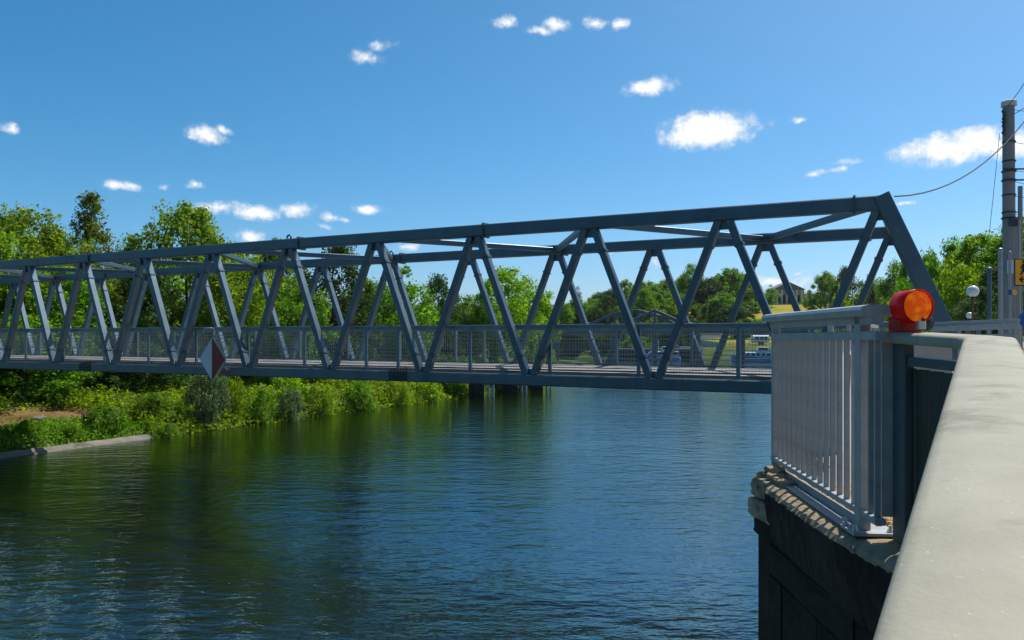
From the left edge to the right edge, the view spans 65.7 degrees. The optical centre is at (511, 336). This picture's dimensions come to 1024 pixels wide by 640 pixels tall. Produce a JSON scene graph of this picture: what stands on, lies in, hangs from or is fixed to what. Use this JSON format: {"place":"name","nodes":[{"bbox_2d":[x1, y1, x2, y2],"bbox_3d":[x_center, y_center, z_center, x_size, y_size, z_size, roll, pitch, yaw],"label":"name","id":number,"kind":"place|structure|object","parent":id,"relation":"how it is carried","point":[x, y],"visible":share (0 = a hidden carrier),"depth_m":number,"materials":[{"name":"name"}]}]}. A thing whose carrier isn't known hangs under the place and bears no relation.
{"place":"outdoors","nodes":[
{"label":"outdoors","id":0,"kind":"place"},
{"bbox_2d":[0,358,770,639],"bbox_3d":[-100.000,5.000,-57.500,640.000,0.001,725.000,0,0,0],"label":"river water","id":1,"kind":"structure","parent":0,"point":[567,513],"depth_m":21.01,"materials":[{"name":"blue liquid"}]},
{"bbox_2d":[469,384,493,397],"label":"mooring pier","id":2,"kind":"structure","parent":1,"relation":"in","point":[476,390],"depth_m":65.02,"materials":[{"name":"concrete"}]},
{"bbox_2d":[502,385,526,392],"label":"mooring pier","id":3,"kind":"structure","parent":1,"relation":"in","point":[509,388],"depth_m":70.51,"materials":[{"name":"concrete"}]},
{"bbox_2d":[724,340,770,360],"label":"boat","id":4,"kind":"object","parent":1,"relation":"on","point":[752,358],"visible":0.33,"depth_m":161.60,"materials":[{"name":"blue paint"}]},
{"bbox_2d":[0,304,1023,451],"bbox_3d":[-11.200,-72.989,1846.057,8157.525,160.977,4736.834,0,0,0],"label":"ground","id":5,"kind":"structure","parent":0,"point":[38,411],"depth_m":42.74,"materials":[{"name":"green plant"}]},
{"bbox_2d":[3,418,45,436],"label":"bush","id":6,"kind":"object","parent":5,"relation":"on","point":[23,425],"visible":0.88,"depth_m":35.73,"materials":[{"name":"green plant"}]},
{"bbox_2d":[0,221,50,326],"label":"tree","id":7,"kind":"object","parent":5,"relation":"on","point":[10,241],"visible":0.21,"depth_m":47.67,"materials":[{"name":"green plant"}]},
{"bbox_2d":[0,313,101,401],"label":"tree","id":8,"kind":"object","parent":5,"relation":"on","point":[66,385],"visible":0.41,"depth_m":43.33,"materials":[{"name":"green plant"}]},
{"bbox_2d":[0,200,114,317],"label":"tree","id":9,"kind":"object","parent":5,"relation":"on","point":[46,242],"visible":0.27,"depth_m":51.31,"materials":[{"name":"green plant"}]},
{"bbox_2d":[14,302,102,392],"bbox_3d":[-26.798,0.971,47.149,5.265,6.254,5.133,0,0,-15],"label":"tree","id":10,"kind":"object","parent":5,"relation":"on","point":[73,323],"visible":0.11,"depth_m":46.43,"materials":[{"name":"green plant"}]},
{"bbox_2d":[0,265,120,371],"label":"tree","id":11,"kind":"object","parent":5,"relation":"on","point":[83,295],"visible":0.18,"depth_m":47.37,"materials":[{"name":"green plant"}]},
{"bbox_2d":[38,225,94,285],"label":"tree","id":12,"kind":"object","parent":5,"relation":"on","point":[67,241],"visible":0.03,"depth_m":61.82,"materials":[{"name":"green plant"}]},
{"bbox_2d":[53,421,88,440],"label":"bush","id":13,"kind":"object","parent":5,"relation":"on","point":[74,430],"visible":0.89,"depth_m":36.37,"materials":[{"name":"green plant"}]},
{"bbox_2d":[0,434,153,458],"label":"stone edge","id":14,"kind":"object","parent":5,"relation":"on","point":[31,451],"visible":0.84,"depth_m":35.54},
{"bbox_2d":[0,409,166,451],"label":"bank herbs","id":15,"kind":"object","parent":5,"relation":"on","point":[54,423],"visible":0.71,"depth_m":36.68,"materials":[{"name":"green plant"}]},
{"bbox_2d":[0,384,169,410],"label":"path edge weeds","id":16,"kind":"object","parent":5,"relation":"on","point":[7,404],"visible":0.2,"depth_m":42.42,"materials":[{"name":"green plant"}]},
{"bbox_2d":[57,190,140,325],"bbox_3d":[-31.412,-4.185,60.237,6.821,13.854,7.058,0,0,-28],"label":"tree","id":17,"kind":"object","parent":5,"relation":"on","point":[89,227],"visible":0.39,"depth_m":59.63,"materials":[{"name":"green plant"}]},
{"bbox_2d":[81,401,131,434],"bbox_3d":[-19.650,4.003,38.312,2.447,1.806,2.054,0,0,-30],"label":"bush","id":18,"kind":"object","parent":5,"relation":"on","point":[110,413],"visible":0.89,"depth_m":38.12,"materials":[{"name":"green plant"}]},
{"bbox_2d":[99,231,167,327],"bbox_3d":[-30.832,-2.947,64.248,6.812,11.214,6.641,0,0,-19],"label":"tree","id":19,"kind":"object","parent":5,"relation":"on","point":[125,248],"visible":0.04,"depth_m":63.57,"materials":[{"name":"green plant"}]},
{"bbox_2d":[83,341,191,393],"bbox_3d":[-23.118,2.259,49.449,7.716,4.059,7.421,0,0,-11],"label":"bush","id":20,"kind":"object","parent":5,"relation":"on","point":[144,378],"visible":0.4,"depth_m":47.89,"materials":[{"name":"green plant"}]},
{"bbox_2d":[94,263,205,357],"bbox_3d":[-23.686,-0.586,51.882,6.947,8.769,7.223,0,0,-31],"label":"tree","id":21,"kind":"object","parent":5,"relation":"on","point":[148,304],"visible":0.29,"depth_m":50.99,"materials":[{"name":"green plant"}]},
{"bbox_2d":[133,390,174,422],"bbox_3d":[-18.709,3.768,41.325,2.092,2.141,2.492,0,0,-17],"label":"bush","id":22,"kind":"object","parent":5,"relation":"on","point":[153,398],"visible":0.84,"depth_m":40.95,"materials":[{"name":"green plant"}]},
{"bbox_2d":[152,421,182,438],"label":"bush","id":23,"kind":"object","parent":5,"relation":"on","point":[167,427],"visible":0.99,"depth_m":39.07,"materials":[{"name":"green plant"}]},
{"bbox_2d":[135,306,206,376],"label":"tree","id":24,"kind":"object","parent":5,"relation":"on","point":[177,326],"visible":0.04,"depth_m":53.50,"materials":[{"name":"green plant"}]},
{"bbox_2d":[158,397,190,421],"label":"bush","id":25,"kind":"object","parent":5,"relation":"on","point":[179,408],"visible":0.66,"depth_m":41.89,"materials":[{"name":"green plant"}]},
{"bbox_2d":[161,259,189,298],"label":"tree","id":26,"kind":"object","parent":5,"relation":"on","point":[180,283],"visible":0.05,"depth_m":72.63,"materials":[{"name":"green plant"}]},
{"bbox_2d":[119,198,264,378],"bbox_3d":[-22.561,-2.941,55.797,9.175,13.489,8.868,0,0,9],"label":"tree","id":27,"kind":"object","parent":5,"relation":"on","point":[197,221],"visible":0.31,"depth_m":54.79,"materials":[{"name":"green plant"}]},
{"bbox_2d":[181,375,231,429],"bbox_3d":[-16.530,3.335,43.143,2.731,4.019,2.863,0,0,32],"label":"bush","id":28,"kind":"object","parent":5,"relation":"on","point":[203,403],"visible":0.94,"depth_m":42.75,"materials":[{"name":"green plant"}]},
{"bbox_2d":[186,305,262,383],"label":"tree","id":29,"kind":"object","parent":5,"relation":"on","point":[225,316],"visible":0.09,"depth_m":56.20,"materials":[{"name":"green plant"}]},
{"bbox_2d":[186,304,262,380],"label":"tree","id":30,"kind":"object","parent":5,"relation":"on","point":[225,337],"visible":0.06,"depth_m":56.95,"materials":[{"name":"green plant"}]},
{"bbox_2d":[182,241,285,355],"bbox_3d":[-20.400,-1.812,60.224,7.141,10.981,7.483,0,0,12],"label":"tree","id":31,"kind":"object","parent":5,"relation":"on","point":[257,308],"visible":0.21,"depth_m":59.20,"materials":[{"name":"green plant"}]},
{"bbox_2d":[222,376,247,419],"bbox_3d":[-15.774,3.637,45.166,1.404,3.110,1.330,0,0,1],"label":"bush","id":32,"kind":"object","parent":5,"relation":"on","point":[238,397],"visible":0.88,"depth_m":45.02,"materials":[{"name":"green plant"}]},
{"bbox_2d":[246,386,275,423],"bbox_3d":[-14.499,4.112,46.066,1.781,2.601,2.122,0,0,2],"label":"bush","id":33,"kind":"object","parent":5,"relation":"on","point":[261,400],"visible":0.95,"depth_m":45.77,"materials":[{"name":"green plant"}]},
{"bbox_2d":[246,377,277,386],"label":"bush","id":34,"kind":"object","parent":5,"relation":"on","point":[258,380],"visible":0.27,"depth_m":54.46,"materials":[{"name":"green plant"}]},
{"bbox_2d":[235,331,291,381],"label":"tree","id":35,"kind":"object","parent":5,"relation":"on","point":[267,334],"visible":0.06,"depth_m":58.25,"materials":[{"name":"green plant"}]},
{"bbox_2d":[238,237,309,320],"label":"tree","id":36,"kind":"object","parent":5,"relation":"on","point":[271,258],"visible":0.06,"depth_m":71.15,"materials":[{"name":"green plant"}]},
{"bbox_2d":[271,377,309,402],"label":"bush","id":37,"kind":"object","parent":5,"relation":"on","point":[279,382],"visible":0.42,"depth_m":51.61,"materials":[{"name":"green plant"}]},
{"bbox_2d":[276,385,306,420],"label":"bush","id":38,"kind":"object","parent":5,"relation":"on","point":[295,398],"visible":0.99,"depth_m":47.54,"materials":[{"name":"green plant"}]},
{"bbox_2d":[41,376,544,436],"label":"bank weeds","id":39,"kind":"object","parent":5,"relation":"on","point":[121,400],"visible":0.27,"depth_m":45.94,"materials":[{"name":"green plant"}]},
{"bbox_2d":[263,281,350,382],"bbox_3d":[-14.991,0.132,58.115,6.342,8.581,6.675,0,0,-38],"label":"tree","id":40,"kind":"object","parent":5,"relation":"on","point":[294,310],"visible":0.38,"depth_m":57.22,"materials":[{"name":"green plant"}]},
{"bbox_2d":[301,382,342,415],"bbox_3d":[-12.189,4.109,50.640,2.623,2.474,2.484,0,0,-6],"label":"bush","id":41,"kind":"object","parent":5,"relation":"on","point":[330,396],"visible":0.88,"depth_m":50.33,"materials":[{"name":"green plant"}]},
{"bbox_2d":[279,246,394,360],"bbox_3d":[-13.966,-1.765,64.150,9.246,12.407,8.892,0,0,2],"label":"tree","id":42,"kind":"object","parent":5,"relation":"on","point":[344,301],"visible":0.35,"depth_m":63.36,"materials":[{"name":"green plant"}]},
{"bbox_2d":[339,380,377,410],"bbox_3d":[-10.350,4.094,53.633,2.661,2.650,2.233,0,0,-12],"label":"bush","id":43,"kind":"object","parent":5,"relation":"on","point":[358,390],"visible":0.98,"depth_m":53.28,"materials":[{"name":"green plant"}]},
{"bbox_2d":[339,277,397,339],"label":"tree","id":44,"kind":"object","parent":5,"relation":"on","point":[374,293],"visible":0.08,"depth_m":79.38,"materials":[{"name":"green plant"}]},
{"bbox_2d":[354,336,403,361],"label":"bush","id":45,"kind":"object","parent":5,"relation":"on","point":[385,353],"visible":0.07,"depth_m":71.73,"materials":[{"name":"green plant"}]},
{"bbox_2d":[381,381,413,405],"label":"bush","id":46,"kind":"object","parent":5,"relation":"on","point":[403,390],"visible":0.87,"depth_m":57.71,"materials":[{"name":"green plant"}]},
{"bbox_2d":[374,265,439,361],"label":"tree","id":47,"kind":"object","parent":5,"relation":"on","point":[411,289],"visible":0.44,"depth_m":73.34,"materials":[{"name":"green plant"}]},
{"bbox_2d":[373,314,443,361],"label":"tree","id":48,"kind":"object","parent":5,"relation":"on","point":[423,336],"visible":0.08,"depth_m":76.12,"materials":[{"name":"green plant"}]},
{"bbox_2d":[416,382,445,401],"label":"bush","id":49,"kind":"object","parent":5,"relation":"on","point":[433,391],"visible":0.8,"depth_m":61.10,"materials":[{"name":"green plant"}]},
{"bbox_2d":[414,273,472,360],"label":"tree","id":50,"kind":"object","parent":5,"relation":"on","point":[440,287],"visible":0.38,"depth_m":81.68,"materials":[{"name":"green plant"}]},
{"bbox_2d":[438,339,467,362],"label":"bush","id":51,"kind":"object","parent":5,"relation":"on","point":[447,349],"visible":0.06,"depth_m":80.96,"materials":[{"name":"green plant"}]},
{"bbox_2d":[446,383,465,398],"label":"bush","id":52,"kind":"object","parent":5,"relation":"on","point":[455,386],"visible":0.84,"depth_m":64.58,"materials":[{"name":"green plant"}]},
{"bbox_2d":[451,293,495,358],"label":"tree","id":53,"kind":"object","parent":5,"relation":"on","point":[465,302],"visible":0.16,"depth_m":87.11,"materials":[{"name":"green plant"}]},
{"bbox_2d":[458,264,554,359],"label":"tree","id":54,"kind":"object","parent":5,"relation":"on","point":[517,302],"visible":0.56,"depth_m":84.70,"materials":[{"name":"green plant"}]},
{"bbox_2d":[519,294,561,364],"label":"tree","id":55,"kind":"object","parent":5,"relation":"on","point":[547,311],"visible":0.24,"depth_m":91.11,"materials":[{"name":"green plant"}]},
{"bbox_2d":[549,303,575,323],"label":"tree","id":56,"kind":"object","parent":5,"relation":"on","point":[568,314],"visible":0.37,"depth_m":223.91,"materials":[{"name":"green plant"}]},
{"bbox_2d":[559,335,587,354],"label":"shrub tree","id":57,"kind":"object","parent":5,"relation":"on","point":[567,350],"visible":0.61,"depth_m":184.49,"materials":[{"name":"green plant"}]},
{"bbox_2d":[586,295,619,323],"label":"tree","id":58,"kind":"object","parent":5,"relation":"on","point":[606,302],"visible":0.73,"depth_m":234.31,"materials":[{"name":"green plant"}]},
{"bbox_2d":[597,287,627,312],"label":"tree","id":59,"kind":"object","parent":5,"relation":"on","point":[609,293],"visible":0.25,"depth_m":287.19,"materials":[{"name":"green plant"}]},
{"bbox_2d":[620,279,633,299],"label":"tree","id":60,"kind":"object","parent":5,"relation":"on","point":[628,285],"visible":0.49,"depth_m":301.01,"materials":[{"name":"green plant"}]},
{"bbox_2d":[626,287,661,322],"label":"tree","id":61,"kind":"object","parent":5,"relation":"on","point":[644,293],"visible":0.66,"depth_m":235.35,"materials":[{"name":"green plant"}]},
{"bbox_2d":[635,283,677,322],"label":"tree","id":62,"kind":"object","parent":5,"relation":"on","point":[657,293],"visible":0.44,"depth_m":242.34,"materials":[{"name":"green plant"}]},
{"bbox_2d":[618,348,694,358],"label":"quay","id":63,"kind":"structure","parent":5,"relation":"on","point":[683,354],"depth_m":176.60,"materials":[{"name":"concrete"}]},
{"bbox_2d":[474,309,842,367],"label":"railway bridge","id":64,"kind":"structure","parent":5,"relation":"on","point":[661,315],"depth_m":127.60,"materials":[{"name":"grey metal"}]},
{"bbox_2d":[661,293,701,321],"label":"tree","id":65,"kind":"object","parent":5,"relation":"on","point":[682,296],"visible":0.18,"depth_m":252.98,"materials":[{"name":"green plant"}]},
{"bbox_2d":[672,263,708,306],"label":"tree","id":66,"kind":"object","parent":5,"relation":"on","point":[683,278],"visible":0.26,"depth_m":268.75,"materials":[{"name":"green plant"}]},
{"bbox_2d":[688,276,726,318],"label":"tree","id":67,"kind":"object","parent":5,"relation":"on","point":[703,293],"visible":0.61,"depth_m":259.53,"materials":[{"name":"green plant"}]},
{"bbox_2d":[695,291,739,322],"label":"tree","id":68,"kind":"object","parent":5,"relation":"on","point":[720,301],"visible":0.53,"depth_m":248.31,"materials":[{"name":"green plant"}]},
{"bbox_2d":[712,267,753,305],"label":"tree","id":69,"kind":"object","parent":5,"relation":"on","point":[729,279],"visible":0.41,"depth_m":281.48,"materials":[{"name":"green plant"}]},
{"bbox_2d":[714,304,755,322],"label":"tree","id":70,"kind":"object","parent":5,"relation":"on","point":[742,314],"visible":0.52,"depth_m":234.00,"materials":[{"name":"green plant"}]},
{"bbox_2d":[741,300,760,311],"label":"tree","id":71,"kind":"object","parent":5,"relation":"on","point":[748,304],"visible":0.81,"depth_m":277.87,"materials":[{"name":"green plant"}]},
{"bbox_2d":[750,335,768,344],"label":"caravan","id":72,"kind":"object","parent":5,"relation":"on","point":[759,337],"visible":0.7,"depth_m":198.90,"materials":[{"name":"white paint"}]},
{"bbox_2d":[765,285,780,306],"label":"tree","id":73,"kind":"object","parent":5,"relation":"on","point":[771,295],"visible":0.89,"depth_m":299.33,"materials":[{"name":"green plant"}]},
{"bbox_2d":[751,282,829,304],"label":"stately house","id":74,"kind":"structure","parent":5,"relation":"on","point":[798,291],"depth_m":324.93,"materials":[{"name":"stone"}]},
{"bbox_2d":[799,270,836,309],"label":"tree","id":75,"kind":"object","parent":5,"relation":"on","point":[824,280],"visible":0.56,"depth_m":239.04,"materials":[{"name":"green plant"}]},
{"bbox_2d":[748,465,900,639],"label":"abutment","id":76,"kind":"object","parent":5,"relation":"on","point":[821,576],"visible":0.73,"depth_m":4.56,"materials":[{"name":"concrete"}]},
{"bbox_2d":[761,304,892,536],"bbox_3d":[1.869,0.412,4.818,0.220,1.155,2.086,0,0,5],"label":"railing","id":77,"kind":"object","parent":76,"relation":"on","point":[869,502],"visible":0.94,"depth_m":4.36,"materials":[{"name":"metal"}]},
{"bbox_2d":[795,484,892,537],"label":"dry leaves","id":78,"kind":"object","parent":76,"relation":"on","point":[888,522],"visible":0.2,"depth_m":4.64,"materials":[{"name":"brown plant"}]},
{"bbox_2d":[873,332,1023,639],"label":"parapet wall","id":79,"kind":"structure","parent":76,"relation":"on","point":[958,486],"depth_m":0.95,"materials":[{"name":"concrete"}]},
{"bbox_2d":[888,289,933,331],"bbox_3d":[1.921,-0.124,3.784,0.211,0.199,0.211,0,0,0],"label":"warning lamp","id":80,"kind":"object","parent":79,"relation":"on","point":[911,310],"visible":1,"depth_m":3.74,"materials":[{"name":"red"}]},
{"bbox_2d":[814,284,856,331],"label":"tree","id":81,"kind":"object","parent":5,"relation":"on","point":[844,304],"depth_m":33.89,"materials":[{"name":"green plant"}]},
{"bbox_2d":[821,265,864,307],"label":"tree","id":82,"kind":"object","parent":5,"relation":"on","point":[840,277],"visible":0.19,"depth_m":219.66,"materials":[{"name":"green plant"}]},
{"bbox_2d":[855,274,887,331],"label":"tree","id":83,"kind":"object","parent":5,"relation":"on","point":[868,295],"visible":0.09,"depth_m":199.09,"materials":[{"name":"green plant"}]},
{"bbox_2d":[870,259,908,331],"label":"tree","id":84,"kind":"object","parent":5,"relation":"on","point":[883,288],"visible":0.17,"depth_m":169.83,"materials":[{"name":"green plant"}]},
{"bbox_2d":[885,262,909,301],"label":"tree","id":85,"kind":"object","parent":5,"relation":"on","point":[903,274],"visible":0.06,"depth_m":140.05,"materials":[{"name":"green plant"}]},
{"bbox_2d":[887,245,941,304],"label":"tree","id":86,"kind":"object","parent":5,"relation":"on","point":[904,286],"visible":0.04,"depth_m":79.89,"materials":[{"name":"green plant"}]},
{"bbox_2d":[908,234,971,289],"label":"tree","id":87,"kind":"object","parent":5,"relation":"on","point":[932,270],"visible":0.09,"depth_m":65.89,"materials":[{"name":"green plant"}]},
{"bbox_2d":[923,258,981,332],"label":"tree","id":88,"kind":"object","parent":5,"relation":"on","point":[949,295],"visible":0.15,"depth_m":53.58,"materials":[{"name":"green plant"}]},
{"bbox_2d":[936,230,1000,291],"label":"tree","id":89,"kind":"object","parent":5,"relation":"on","point":[969,249],"visible":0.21,"depth_m":62.00,"materials":[{"name":"green plant"}]},
{"bbox_2d":[952,263,1023,340],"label":"tree","id":90,"kind":"object","parent":5,"relation":"on","point":[983,281],"visible":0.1,"depth_m":50.02,"materials":[{"name":"green plant"}]},
{"bbox_2d":[956,221,1023,337],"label":"tree","id":91,"kind":"object","parent":5,"relation":"on","point":[992,255],"visible":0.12,"depth_m":58.34,"materials":[{"name":"green plant"}]},
{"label":"quay wall","id":92,"kind":"structure","parent":5,"relation":"on","visible":0},
{"bbox_2d":[0,191,993,393],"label":"footbridge","id":93,"kind":"object","parent":92,"relation":"on","point":[518,369],"visible":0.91,"depth_m":22.92,"materials":[{"name":"blue paint"}]},
{"bbox_2d":[199,328,230,380],"bbox_3d":[-9.220,0.554,24.820,1.250,1.677,0.305,0,0,28],"label":"diamond sign","id":94,"kind":"object","parent":93,"relation":"attached to","point":[212,358],"visible":1,"depth_m":24.70,"materials":[{"name":"metal"}]},
{"bbox_2d":[894,122,1023,196],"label":"overhead wire","id":95,"kind":"object","parent":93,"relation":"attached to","point":[966,174],"visible":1,"depth_m":18.57,"materials":[{"name":"black metal"}]},
{"bbox_2d":[0,0,1023,305],"label":"sky","id":96,"kind":"structure","parent":0,"point":[280,118],"materials":[{"name":"blue"}]},
{"bbox_2d":[811,341,1023,484],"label":"street","id":97,"kind":"structure","parent":0,"point":[850,458],"depth_m":6.16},
{"bbox_2d":[811,340,850,453],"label":"parapet wall","id":98,"kind":"structure","parent":97,"relation":"on","point":[836,395],"depth_m":6.88,"materials":[{"name":"concrete"}]},
{"bbox_2d":[966,285,978,334],"bbox_3d":[23.226,-0.790,40.000,0.577,3.580,0.577,0,0,0],"label":"globe lamp","id":99,"kind":"object","parent":97,"relation":"on","point":[972,291],"visible":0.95,"depth_m":39.90,"materials":[{"name":"white glass"}]},
{"bbox_2d":[948,285,997,334],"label":"tree","id":100,"kind":"object","parent":97,"relation":"on","point":[980,308],"visible":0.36,"depth_m":45.74,"materials":[{"name":"green plant"}]},
{"bbox_2d":[930,318,1019,354],"bbox_3d":[7.774,0.355,13.400,0.064,1.289,1.693,0,0,-19],"label":"barrier railing","id":101,"kind":"object","parent":97,"relation":"on","point":[959,327],"visible":0.38,"depth_m":13.18,"materials":[{"name":"metal"}]},
{"bbox_2d":[987,267,991,333],"bbox_3d":[22.861,-1.169,38.000,0.237,4.338,0.237,0,0,0],"label":"post","id":102,"kind":"object","parent":97,"relation":"on","point":[989,293],"visible":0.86,"depth_m":37.92,"materials":[{"name":"grey metal"}]},
{"bbox_2d":[998,248,1002,333],"bbox_3d":[16.921,-1.042,27.500,0.166,4.084,0.166,0,0,0],"label":"post","id":103,"kind":"object","parent":97,"relation":"on","point":[1000,284],"visible":0.86,"depth_m":27.45,"materials":[{"name":"metal"}]},
{"bbox_2d":[1001,99,1023,345],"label":"utility mast","id":104,"kind":"object","parent":97,"relation":"on","point":[1011,232],"visible":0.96,"depth_m":29.82,"materials":[{"name":"grey metal"}]},
{"bbox_2d":[1008,251,1016,336],"bbox_3d":[16.993,-0.960,26.990,0.315,3.921,0.127,0,0,0],"label":"post","id":105,"kind":"object","parent":97,"relation":"on","point":[1011,292],"visible":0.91,"depth_m":26.97,"materials":[{"name":"metal"}]},
{"bbox_2d":[1014,258,1023,285],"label":"detour sign","id":106,"kind":"object","parent":97,"relation":"on","point":[1018,271],"visible":1,"depth_m":23.98,"materials":[{"name":"metal"}]},
{"bbox_2d":[1017,186,1023,348],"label":"steel pole","id":107,"kind":"object","parent":97,"relation":"on","point":[1020,203],"visible":0.23,"depth_m":30.93,"materials":[{"name":"grey metal"}]},
{"bbox_2d":[914,345,951,372],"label":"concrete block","id":108,"kind":"structure","parent":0,"point":[934,352],"depth_m":9.09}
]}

